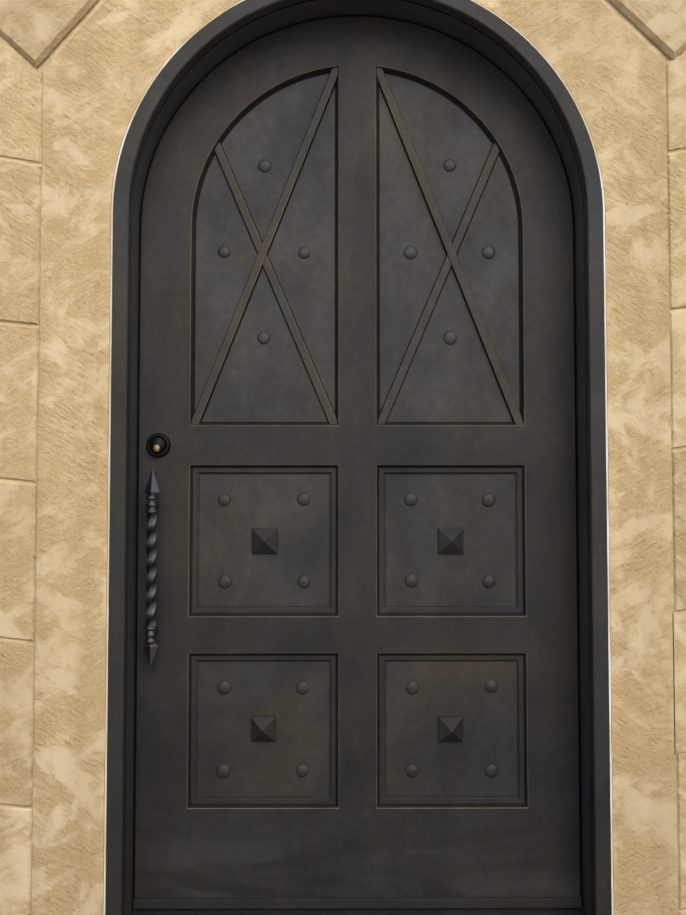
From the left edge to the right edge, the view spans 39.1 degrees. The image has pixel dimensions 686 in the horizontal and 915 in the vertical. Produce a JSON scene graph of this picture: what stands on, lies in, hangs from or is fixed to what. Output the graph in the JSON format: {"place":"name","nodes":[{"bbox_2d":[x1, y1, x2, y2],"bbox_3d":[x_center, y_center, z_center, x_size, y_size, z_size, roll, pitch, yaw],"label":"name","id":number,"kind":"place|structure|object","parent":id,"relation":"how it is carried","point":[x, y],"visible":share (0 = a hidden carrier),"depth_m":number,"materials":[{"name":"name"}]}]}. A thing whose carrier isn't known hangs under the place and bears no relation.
{"place":"outdoors","nodes":[
{"label":"outdoors","id":0,"kind":"place"},
{"label":"ground","id":1,"kind":"structure","parent":0,"visible":0},
{"bbox_2d":[0,0,685,911],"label":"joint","id":2,"kind":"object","parent":1,"relation":"on","point":[606,2],"depth_m":2.11,"materials":[{"name":"brown concrete"}]},
{"bbox_2d":[0,806,31,914],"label":"quoin block","id":3,"kind":"structure","parent":2,"relation":"attached to","point":[15,854],"depth_m":2.03,"materials":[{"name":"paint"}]},
{"bbox_2d":[0,640,34,806],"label":"quoin block","id":4,"kind":"structure","parent":2,"relation":"attached to","point":[16,710],"depth_m":2.04,"materials":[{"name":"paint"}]},
{"bbox_2d":[0,480,36,641],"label":"quoin block","id":5,"kind":"structure","parent":2,"relation":"attached to","point":[18,507],"depth_m":2.06,"materials":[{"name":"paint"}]},
{"bbox_2d":[0,323,38,481],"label":"quoin block","id":6,"kind":"structure","parent":2,"relation":"attached to","point":[19,355],"depth_m":2.07,"materials":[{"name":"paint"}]},
{"bbox_2d":[0,159,41,325],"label":"quoin block","id":7,"kind":"structure","parent":2,"relation":"attached to","point":[20,209],"depth_m":2.09,"materials":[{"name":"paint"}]},
{"bbox_2d":[0,35,42,163],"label":"quoin block","id":8,"kind":"structure","parent":2,"relation":"attached to","point":[21,82],"depth_m":2.10,"materials":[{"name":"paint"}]},
{"bbox_2d":[0,0,98,67],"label":"stone block","id":9,"kind":"structure","parent":2,"relation":"attached to","point":[35,33],"depth_m":2.10,"materials":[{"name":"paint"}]},
{"bbox_2d":[31,0,678,914],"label":"stone surround","id":10,"kind":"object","parent":2,"relation":"attached to","point":[113,56],"depth_m":2.08,"materials":[{"name":"beige stone"}]},
{"bbox_2d":[105,0,611,914],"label":"door frame","id":11,"kind":"object","parent":2,"relation":"attached to","point":[505,48],"visible":0.65,"depth_m":2.10,"materials":[{"name":"black metal"}]},
{"bbox_2d":[134,16,579,897],"bbox_3d":[0.033,-0.011,2.205,0.989,2.018,0.045,0,-3,0],"label":"door leaf","id":12,"kind":"object","parent":11,"relation":"in","point":[356,634],"visible":1,"depth_m":2.19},
{"bbox_2d":[143,469,159,665],"bbox_3d":[-0.422,0.241,2.138,0.034,0.434,0.060,0,-3,0],"label":"pull handle","id":13,"kind":"object","parent":12,"relation":"attached to","point":[150,646],"visible":0.98,"depth_m":2.12,"materials":[{"name":"metal"}]},
{"bbox_2d":[146,433,170,456],"bbox_3d":[-0.417,-0.028,2.170,0.055,0.055,0.021,0,-3,0],"label":"door lock","id":14,"kind":"object","parent":12,"relation":"attached to","point":[158,444],"visible":1,"depth_m":2.17,"materials":[{"name":"black metal"}]},
{"bbox_2d":[191,67,523,777],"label":"ornaments","id":15,"kind":"object","parent":12,"relation":"attached to","point":[450,541],"depth_m":2.20},
{"bbox_2d":[133,897,581,908],"bbox_3d":[0.033,0.986,2.135,0.992,0.022,0.009,0,-3,0],"label":"door sweep","id":16,"kind":"object","parent":12,"relation":"attached to","point":[362,903],"depth_m":2.13,"materials":[{"name":"black rubber"}]},
{"bbox_2d":[103,0,613,914],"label":"frame caulk bead","id":17,"kind":"object","parent":11,"relation":"attached to","point":[109,472],"visible":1,"depth_m":2.07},
{"bbox_2d":[608,0,685,59],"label":"stone block","id":18,"kind":"structure","parent":2,"relation":"attached to","point":[660,25],"depth_m":2.11,"materials":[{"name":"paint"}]},
{"bbox_2d":[666,49,685,151],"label":"quoin block","id":19,"kind":"structure","parent":2,"relation":"attached to","point":[676,99],"depth_m":2.11,"materials":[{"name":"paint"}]},
{"bbox_2d":[667,151,685,309],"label":"quoin block","id":20,"kind":"structure","parent":2,"relation":"attached to","point":[676,175],"depth_m":2.10,"materials":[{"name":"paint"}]},
{"bbox_2d":[669,310,685,448],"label":"quoin block","id":21,"kind":"structure","parent":2,"relation":"attached to","point":[678,369],"depth_m":2.08,"materials":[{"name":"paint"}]},
{"bbox_2d":[672,449,685,611],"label":"quoin block","id":22,"kind":"structure","parent":2,"relation":"attached to","point":[679,507],"depth_m":2.07,"materials":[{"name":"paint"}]},
{"bbox_2d":[672,610,685,753],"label":"quoin block","id":23,"kind":"structure","parent":2,"relation":"attached to","point":[679,649],"depth_m":2.06,"materials":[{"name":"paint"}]},
{"bbox_2d":[676,752,685,909],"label":"quoin block","id":24,"kind":"structure","parent":2,"relation":"attached to","point":[681,792],"depth_m":2.04,"materials":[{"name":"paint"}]},
{"bbox_2d":[130,907,585,914],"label":"threshold","id":25,"kind":"object","parent":1,"relation":"on","point":[512,911],"visible":0.33,"depth_m":2.13,"materials":[{"name":"black"}]}
]}

